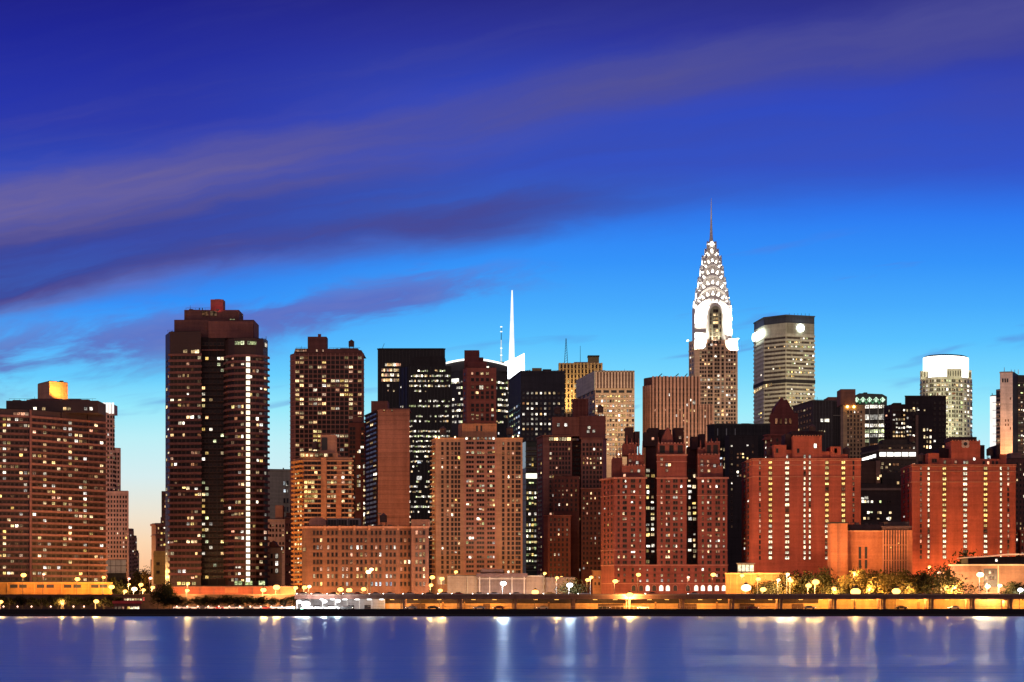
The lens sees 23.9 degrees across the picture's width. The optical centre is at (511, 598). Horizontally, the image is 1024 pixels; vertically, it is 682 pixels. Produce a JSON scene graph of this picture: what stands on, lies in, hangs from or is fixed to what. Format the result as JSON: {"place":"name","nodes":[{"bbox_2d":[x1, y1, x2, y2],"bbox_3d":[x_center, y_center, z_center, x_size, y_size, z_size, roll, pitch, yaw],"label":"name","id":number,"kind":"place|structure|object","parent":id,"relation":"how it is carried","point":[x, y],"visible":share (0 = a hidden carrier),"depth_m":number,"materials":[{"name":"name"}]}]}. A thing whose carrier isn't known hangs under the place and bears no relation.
{"place":"outdoors","nodes":[
{"label":"outdoors","id":0,"kind":"place"},
{"bbox_2d":[104,403,128,580],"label":"pale tower","id":1,"kind":"structure","parent":0,"point":[117,522],"depth_m":1251.32,"materials":[{"name":"concrete"}]},
{"bbox_2d":[129,528,133,579],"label":"brick block","id":2,"kind":"structure","parent":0,"point":[131,549],"depth_m":1501.27,"materials":[{"name":"brick"}]},
{"bbox_2d":[134,535,136,571],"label":"brick block","id":3,"kind":"structure","parent":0,"point":[135,552],"depth_m":1701.39,"materials":[{"name":"brick"}]},
{"bbox_2d":[0,594,293,608],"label":"promenade wall","id":4,"kind":"structure","parent":0,"point":[146,603],"depth_m":948.00,"materials":[{"name":"brown concrete"}]},
{"bbox_2d":[150,517,164,593],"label":"corner house","id":5,"kind":"structure","parent":0,"point":[158,553],"depth_m":1159.88,"materials":[{"name":"brick"}]},
{"bbox_2d":[161,491,164,522],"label":"narrow tower","id":6,"kind":"structure","parent":0,"point":[163,504],"depth_m":1300.00,"materials":[{"name":"concrete"}]},
{"bbox_2d":[165,299,269,585],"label":"balconied tower","id":7,"kind":"structure","parent":0,"point":[217,440],"depth_m":1100.67,"materials":[{"name":"concrete"}]},
{"bbox_2d":[268,505,284,585],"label":"pink block","id":8,"kind":"structure","parent":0,"point":[276,526],"depth_m":1250.00,"materials":[{"name":"brick"}]},
{"bbox_2d":[268,468,289,518],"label":"grey block","id":9,"kind":"structure","parent":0,"point":[279,486],"depth_m":1422.14,"materials":[{"name":"concrete"}]},
{"bbox_2d":[284,513,292,585],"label":"brown wall block","id":10,"kind":"structure","parent":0,"point":[288,548],"depth_m":1180.00,"materials":[{"name":"brick"}]},
{"bbox_2d":[291,435,353,606],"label":"terraced block","id":11,"kind":"structure","parent":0,"point":[322,483],"depth_m":1039.93,"materials":[{"name":"brick"}]},
{"bbox_2d":[290,334,365,515],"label":"gridded tower","id":12,"kind":"structure","parent":0,"point":[326,391],"depth_m":1249.88,"materials":[{"name":"brick"}]},
{"bbox_2d":[301,513,430,593],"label":"warehouse block","id":13,"kind":"structure","parent":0,"point":[344,553],"depth_m":962.00,"materials":[{"name":"brick"}]},
{"bbox_2d":[364,401,410,524],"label":"brick slab","id":14,"kind":"structure","parent":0,"point":[387,461],"depth_m":1085.00,"materials":[{"name":"brick"}]},
{"bbox_2d":[377,345,445,408],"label":"black office slab","id":15,"kind":"structure","parent":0,"point":[391,361],"depth_m":1700.00,"materials":[{"name":"glass"}]},
{"bbox_2d":[399,356,451,591],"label":"chamfered office tower","id":16,"kind":"structure","parent":0,"point":[425,389],"depth_m":1560.00,"materials":[{"name":"glass"}]},
{"bbox_2d":[430,423,522,593],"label":"beige apartment tower","id":17,"kind":"structure","parent":0,"point":[477,481],"depth_m":1049.93,"materials":[{"name":"brick"}]},
{"bbox_2d":[446,359,507,436],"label":"curved roof office tower","id":18,"kind":"structure","parent":0,"point":[501,394],"depth_m":1855.87,"materials":[{"name":"glass"}]},
{"bbox_2d":[463,350,495,422],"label":"slim brick tower","id":19,"kind":"structure","parent":0,"point":[479,390],"depth_m":1180.00,"materials":[{"name":"brick"}]},
{"bbox_2d":[438,569,574,593],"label":"panelled shed","id":20,"kind":"structure","parent":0,"point":[486,581],"depth_m":985.00,"materials":[{"name":"concrete"}]},
{"bbox_2d":[0,616,1023,681],"bbox_3d":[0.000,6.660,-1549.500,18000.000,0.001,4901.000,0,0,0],"label":"river","id":21,"kind":"structure","parent":0,"point":[511,648],"depth_m":318.58,"materials":[{"name":"liquid"}]},
{"bbox_2d":[0,609,1023,615],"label":"quay wall","id":22,"kind":"structure","parent":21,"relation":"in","point":[511,612],"depth_m":899.50,"materials":[{"name":"stone"}]},
{"bbox_2d":[0,0,1023,590],"label":"sky","id":23,"kind":"structure","parent":0,"point":[373,174],"materials":[{"name":"blue"}]},
{"bbox_2d":[504,290,524,379],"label":"glass spire tower","id":24,"kind":"structure","parent":0,"point":[516,365],"depth_m":2048.00,"materials":[{"name":"metal"}]},
{"bbox_2d":[508,368,564,441],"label":"slate office block","id":25,"kind":"structure","parent":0,"point":[536,396],"depth_m":1450.00,"materials":[{"name":"glass"}]},
{"bbox_2d":[536,398,606,593],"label":"stepped brick tower","id":26,"kind":"structure","parent":0,"point":[570,473],"depth_m":1129.88,"materials":[{"name":"brick"}]},
{"bbox_2d":[558,339,602,440],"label":"gold piered tower","id":27,"kind":"structure","parent":0,"point":[574,371],"depth_m":1779.88,"materials":[{"name":"stone"}]},
{"bbox_2d":[576,369,634,477],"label":"lit slab tower","id":28,"kind":"structure","parent":0,"point":[612,393],"depth_m":1550.00,"materials":[{"name":"concrete"}]},
{"bbox_2d":[599,427,728,593],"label":"turreted brick block","id":29,"kind":"structure","parent":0,"point":[664,519],"depth_m":1030.00,"materials":[{"name":"brick"}]},
{"bbox_2d":[643,373,712,463],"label":"piered deco block","id":30,"kind":"structure","parent":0,"point":[670,402],"depth_m":1621.10,"materials":[{"name":"stone"}]},
{"bbox_2d":[686,201,738,423],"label":"spired skyscraper","id":31,"kind":"structure","parent":0,"point":[713,364],"depth_m":1800.00,"materials":[{"name":"metal"}]},
{"bbox_2d":[706,423,769,572],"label":"dark flat block","id":32,"kind":"structure","parent":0,"point":[740,443],"depth_m":1332.00,"materials":[{"name":"glass"}]},
{"bbox_2d":[762,397,797,457],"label":"gabled brick tower","id":33,"kind":"structure","parent":0,"point":[783,418],"depth_m":1163.00,"materials":[{"name":"brick"}]},
{"bbox_2d":[752,313,814,423],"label":"octagonal office tower","id":34,"kind":"structure","parent":0,"point":[784,357],"depth_m":1957.73,"materials":[{"name":"concrete"}]},
{"bbox_2d":[741,424,861,593],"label":"red stair lit tower","id":35,"kind":"structure","parent":0,"point":[800,489],"depth_m":1020.00,"materials":[{"name":"brick"}]},
{"bbox_2d":[792,397,840,450],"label":"dark gridded block","id":36,"kind":"structure","parent":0,"point":[824,415],"depth_m":1462.29,"materials":[{"name":"glass"}]},
{"bbox_2d":[837,389,865,457],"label":"lamp lit beige tower","id":37,"kind":"structure","parent":0,"point":[852,426],"depth_m":1370.00,"materials":[{"name":"concrete"}]},
{"bbox_2d":[826,522,911,593],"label":"blank orange block","id":38,"kind":"structure","parent":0,"point":[877,548],"depth_m":979.50,"materials":[{"name":"brick"}]},
{"bbox_2d":[856,392,886,446],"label":"diamond crown tower","id":39,"kind":"structure","parent":0,"point":[875,404],"depth_m":1560.00,"materials":[{"name":"glass"}]},
{"bbox_2d":[861,461,900,524],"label":"dark parking block","id":40,"kind":"structure","parent":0,"point":[880,497],"depth_m":1185.00,"materials":[{"name":"glass"}]},
{"bbox_2d":[860,435,917,472],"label":"lit strip block","id":41,"kind":"structure","parent":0,"point":[895,455],"depth_m":1310.00,"materials":[{"name":"concrete"}]},
{"bbox_2d":[920,354,972,437],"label":"round glass tower","id":42,"kind":"structure","parent":0,"point":[948,376],"depth_m":1853.37,"materials":[{"name":"glass"}]},
{"bbox_2d":[900,433,1016,592],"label":"red emblem tower","id":43,"kind":"structure","parent":0,"point":[958,494],"depth_m":1025.00,"materials":[{"name":"brick"}]},
{"bbox_2d":[990,393,995,446],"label":"white lit slab","id":44,"kind":"structure","parent":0,"point":[992,420],"depth_m":1649.97,"materials":[{"name":"concrete"}]},
{"bbox_2d":[996,367,1023,457],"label":"banded grey tower","id":45,"kind":"structure","parent":0,"point":[1009,413],"depth_m":1259.91,"materials":[{"name":"concrete"}]},
{"bbox_2d":[1006,453,1023,556],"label":"shaded brick block","id":46,"kind":"structure","parent":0,"point":[1014,458],"depth_m":1132.00,"materials":[{"name":"brick"}]},
{"bbox_2d":[1017,529,1023,556],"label":"red corner house","id":47,"kind":"structure","parent":0,"point":[1020,541],"depth_m":1075.00,"materials":[{"name":"brick"}]},
{"label":"ground","id":48,"kind":"structure","parent":0,"visible":0},
{"bbox_2d":[2,597,16,608],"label":"tree","id":49,"kind":"object","parent":48,"relation":"on","point":[10,601],"visible":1,"depth_m":913.24,"materials":[{"name":"green plant"}]},
{"bbox_2d":[26,597,40,606],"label":"tree","id":50,"kind":"object","parent":48,"relation":"on","point":[33,601],"visible":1,"depth_m":914.11,"materials":[{"name":"green plant"}]},
{"bbox_2d":[36,597,49,608],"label":"tree","id":51,"kind":"object","parent":48,"relation":"on","point":[43,600],"visible":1,"depth_m":915.00,"materials":[{"name":"green plant"}]},
{"bbox_2d":[0,581,112,593],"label":"garage podium","id":52,"kind":"object","parent":48,"relation":"on","point":[56,587],"visible":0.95,"depth_m":968.00,"materials":[{"name":"concrete"}]},
{"bbox_2d":[0,381,107,580],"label":"apartment slab","id":53,"kind":"structure","parent":52,"relation":"on","point":[53,490],"depth_m":1020.13,"materials":[{"name":"brick"}]},
{"bbox_2d":[54,595,73,608],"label":"tree","id":54,"kind":"object","parent":48,"relation":"on","point":[67,600],"visible":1,"depth_m":911.71,"materials":[{"name":"green plant"}]},
{"bbox_2d":[96,597,110,608],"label":"tree","id":55,"kind":"object","parent":48,"relation":"on","point":[104,599],"visible":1,"depth_m":914.74,"materials":[{"name":"green plant"}]},
{"bbox_2d":[107,576,122,593],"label":"tree","id":56,"kind":"object","parent":48,"relation":"on","point":[114,589],"visible":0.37,"depth_m":1039.33,"materials":[{"name":"green plant"}]},
{"bbox_2d":[106,559,126,593],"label":"building","id":57,"kind":"structure","parent":48,"relation":"on","point":[116,568],"depth_m":1130.00,"materials":[{"name":"glass"}]},
{"bbox_2d":[111,579,128,593],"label":"tree","id":58,"kind":"object","parent":48,"relation":"on","point":[121,583],"visible":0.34,"depth_m":1049.01,"materials":[{"name":"green plant"}]},
{"bbox_2d":[119,576,136,593],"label":"tree","id":59,"kind":"object","parent":48,"relation":"on","point":[131,581],"visible":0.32,"depth_m":1119.95,"materials":[{"name":"green plant"}]},
{"bbox_2d":[112,597,144,608],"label":"ferry hut","id":60,"kind":"object","parent":48,"relation":"on","point":[131,603],"visible":1,"depth_m":905.00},
{"bbox_2d":[130,567,144,592],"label":"tree","id":61,"kind":"object","parent":48,"relation":"on","point":[137,578],"visible":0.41,"depth_m":1250.27,"materials":[{"name":"green plant"}]},
{"bbox_2d":[136,571,150,593],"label":"tree","id":62,"kind":"object","parent":48,"relation":"on","point":[146,579],"visible":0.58,"depth_m":1178.63,"materials":[{"name":"green plant"}]},
{"bbox_2d":[149,590,166,608],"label":"tree","id":63,"kind":"object","parent":48,"relation":"on","point":[156,595],"visible":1,"depth_m":926.83,"materials":[{"name":"green plant"}]},
{"bbox_2d":[152,579,173,608],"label":"tree","id":64,"kind":"object","parent":48,"relation":"on","point":[168,584],"visible":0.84,"depth_m":933.97,"materials":[{"name":"green plant"}]},
{"bbox_2d":[158,586,179,608],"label":"tree","id":65,"kind":"object","parent":48,"relation":"on","point":[170,593],"visible":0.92,"depth_m":927.69,"materials":[{"name":"green plant"}]},
{"bbox_2d":[168,595,183,605],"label":"tree","id":66,"kind":"object","parent":48,"relation":"on","point":[174,601],"visible":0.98,"depth_m":919.27,"materials":[{"name":"green plant"}]},
{"bbox_2d":[177,597,190,605],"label":"tree","id":67,"kind":"object","parent":48,"relation":"on","point":[183,600],"visible":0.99,"depth_m":918.28,"materials":[{"name":"green plant"}]},
{"bbox_2d":[187,596,201,605],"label":"tree","id":68,"kind":"object","parent":48,"relation":"on","point":[197,600],"visible":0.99,"depth_m":919.50,"materials":[{"name":"green plant"}]},
{"bbox_2d":[213,595,231,605],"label":"tree","id":69,"kind":"object","parent":48,"relation":"on","point":[220,599],"visible":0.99,"depth_m":927.70,"materials":[{"name":"green plant"}]},
{"bbox_2d":[172,586,294,593],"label":"red podium","id":70,"kind":"object","parent":48,"relation":"on","point":[231,589],"visible":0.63,"depth_m":1030.00,"materials":[{"name":"concrete"}]},
{"bbox_2d":[239,595,256,605],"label":"tree","id":71,"kind":"object","parent":48,"relation":"on","point":[250,599],"visible":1,"depth_m":918.93,"materials":[{"name":"green plant"}]},
{"bbox_2d":[263,597,278,605],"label":"tree","id":72,"kind":"object","parent":48,"relation":"on","point":[271,601],"visible":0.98,"depth_m":920.85,"materials":[{"name":"green plant"}]},
{"bbox_2d":[268,541,281,585],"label":"building","id":73,"kind":"structure","parent":48,"relation":"on","point":[275,561],"depth_m":1120.00,"materials":[{"name":"brick"}]},
{"bbox_2d":[278,598,289,606],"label":"tree","id":74,"kind":"object","parent":48,"relation":"on","point":[282,602],"visible":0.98,"depth_m":920.93,"materials":[{"name":"green plant"}]},
{"bbox_2d":[282,595,300,605],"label":"tree","id":75,"kind":"object","parent":48,"relation":"on","point":[292,600],"visible":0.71,"depth_m":931.25,"materials":[{"name":"green plant"}]},
{"bbox_2d":[296,599,384,608],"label":"lit depot","id":76,"kind":"structure","parent":48,"relation":"on","point":[367,604],"depth_m":932.00,"materials":[{"name":"metal"}]},
{"bbox_2d":[348,417,364,524],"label":"recessed block","id":77,"kind":"structure","parent":48,"relation":"on","point":[356,440],"depth_m":1140.00,"materials":[{"name":"brick"}]},
{"bbox_2d":[523,441,536,574],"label":"green lit office","id":78,"kind":"structure","parent":48,"relation":"on","point":[529,507],"depth_m":1260.00,"materials":[{"name":"glass"}]},
{"bbox_2d":[553,578,588,593],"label":"tree","id":79,"kind":"object","parent":48,"relation":"on","point":[577,589],"visible":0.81,"depth_m":952.04,"materials":[{"name":"green plant"}]},
{"bbox_2d":[592,570,600,593],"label":"orange annex","id":80,"kind":"object","parent":48,"relation":"on","point":[596,581],"visible":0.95,"depth_m":1050.00,"materials":[{"name":"brick"}]},
{"bbox_2d":[295,594,1023,608],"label":"viaduct","id":81,"kind":"object","parent":48,"relation":"on","point":[779,598],"visible":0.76,"depth_m":912.40,"materials":[{"name":"concrete"}]},
{"bbox_2d":[389,606,1010,608],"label":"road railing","id":82,"kind":"object","parent":48,"relation":"on","point":[704,607],"visible":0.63,"depth_m":911.00,"materials":[{"name":"metal"}]},
{"bbox_2d":[385,599,1023,608],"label":"road wall","id":83,"kind":"structure","parent":48,"relation":"on","point":[698,604],"depth_m":934.00,"materials":[{"name":"concrete"}]},
{"bbox_2d":[736,563,754,572],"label":"lit white kiosk","id":84,"kind":"object","parent":48,"relation":"on","point":[745,567],"visible":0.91,"depth_m":989.80,"materials":[{"name":"glass"}]},
{"bbox_2d":[741,582,750,590],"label":"street lamp","id":85,"kind":"object","parent":48,"relation":"on","point":[746,586],"visible":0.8,"depth_m":948.89,"materials":[{"name":"metal"}]},
{"bbox_2d":[725,573,789,593],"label":"amber retaining wall","id":86,"kind":"structure","parent":48,"relation":"on","point":[733,583],"depth_m":972.00,"materials":[{"name":"orange concrete"}]},
{"bbox_2d":[753,580,782,593],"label":"tree","id":87,"kind":"object","parent":48,"relation":"on","point":[772,589],"visible":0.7,"depth_m":959.39,"materials":[{"name":"green plant"}]},
{"bbox_2d":[767,571,799,593],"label":"tree","id":88,"kind":"object","parent":48,"relation":"on","point":[784,580],"visible":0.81,"depth_m":965.68,"materials":[{"name":"yellow plant"}]},
{"bbox_2d":[781,570,809,593],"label":"tree","id":89,"kind":"object","parent":48,"relation":"on","point":[798,583],"visible":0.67,"depth_m":967.51,"materials":[{"name":"green plant"}]},
{"bbox_2d":[793,570,821,593],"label":"tree","id":90,"kind":"object","parent":48,"relation":"on","point":[805,580],"visible":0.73,"depth_m":968.05,"materials":[{"name":"green plant"}]},
{"bbox_2d":[798,570,824,593],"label":"tree","id":91,"kind":"object","parent":48,"relation":"on","point":[819,585],"visible":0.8,"depth_m":969.52,"materials":[{"name":"green plant"}]},
{"bbox_2d":[811,566,838,593],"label":"tree","id":92,"kind":"object","parent":48,"relation":"on","point":[823,579],"visible":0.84,"depth_m":969.09,"materials":[{"name":"green plant"}]},
{"bbox_2d":[820,582,849,593],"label":"tree","id":93,"kind":"object","parent":48,"relation":"on","point":[828,589],"visible":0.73,"depth_m":959.50,"materials":[{"name":"green plant"}]},
{"bbox_2d":[829,580,858,593],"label":"tree","id":94,"kind":"object","parent":48,"relation":"on","point":[841,591],"visible":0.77,"depth_m":956.96,"materials":[{"name":"green plant"}]},
{"bbox_2d":[838,568,875,593],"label":"tree","id":95,"kind":"object","parent":48,"relation":"on","point":[860,575],"visible":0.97,"depth_m":955.10,"materials":[{"name":"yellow plant"}]},
{"bbox_2d":[850,565,878,593],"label":"tree","id":96,"kind":"object","parent":48,"relation":"on","point":[875,573],"visible":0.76,"depth_m":962.08,"materials":[{"name":"green plant"}]},
{"bbox_2d":[864,571,892,593],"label":"tree","id":97,"kind":"object","parent":48,"relation":"on","point":[877,578],"visible":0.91,"depth_m":958.82,"materials":[{"name":"green plant"}]},
{"bbox_2d":[875,567,915,592],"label":"tree","id":98,"kind":"object","parent":48,"relation":"on","point":[899,583],"visible":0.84,"depth_m":956.04,"materials":[{"name":"green plant"}]},
{"bbox_2d":[880,571,920,593],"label":"tree","id":99,"kind":"object","parent":48,"relation":"on","point":[895,581],"visible":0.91,"depth_m":954.43,"materials":[{"name":"green plant"}]},
{"bbox_2d":[884,396,946,463],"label":"stepped dark office","id":100,"kind":"structure","parent":48,"relation":"on","point":[921,420],"depth_m":1462.00,"materials":[{"name":"glass"}]},
{"bbox_2d":[904,569,926,593],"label":"tree","id":101,"kind":"object","parent":48,"relation":"on","point":[914,579],"visible":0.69,"depth_m":960.85,"materials":[{"name":"green plant"}]},
{"bbox_2d":[909,574,941,593],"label":"tree","id":102,"kind":"object","parent":48,"relation":"on","point":[923,589],"visible":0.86,"depth_m":952.67,"materials":[{"name":"green plant"}]},
{"bbox_2d":[913,565,955,593],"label":"tree","id":103,"kind":"object","parent":48,"relation":"on","point":[928,578],"visible":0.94,"depth_m":953.58,"materials":[{"name":"green plant"}]},
{"bbox_2d":[923,567,966,593],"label":"tree","id":104,"kind":"object","parent":48,"relation":"on","point":[951,589],"visible":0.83,"depth_m":951.49,"materials":[{"name":"green plant"}]},
{"bbox_2d":[943,548,977,571],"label":"tree","id":105,"kind":"object","parent":48,"relation":"on","point":[959,562],"visible":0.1,"depth_m":997.37,"materials":[{"name":"green plant"}]},
{"bbox_2d":[957,582,989,593],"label":"tree","id":106,"kind":"object","parent":48,"relation":"on","point":[975,588],"visible":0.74,"depth_m":952.44,"materials":[{"name":"green plant"}]},
{"bbox_2d":[948,553,1023,593],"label":"flat roof pavilion","id":107,"kind":"structure","parent":48,"relation":"on","point":[996,571],"depth_m":953.67,"materials":[{"name":"concrete"}]},
{"bbox_2d":[998,581,1023,600],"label":"tree","id":108,"kind":"object","parent":48,"relation":"on","point":[1010,585],"visible":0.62,"depth_m":937.23,"materials":[{"name":"green plant"}]},
{"bbox_2d":[1003,582,1023,593],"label":"tree","id":109,"kind":"object","parent":48,"relation":"on","point":[1013,590],"visible":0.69,"depth_m":935.89,"materials":[{"name":"green plant"}]},
{"label":"lower road","id":110,"kind":"structure","parent":0,"visible":0},
{"bbox_2d":[850,586,860,608],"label":"street lamp","id":111,"kind":"object","parent":110,"relation":"on","point":[855,590],"visible":0.86,"depth_m":921.03,"materials":[{"name":"metal"}]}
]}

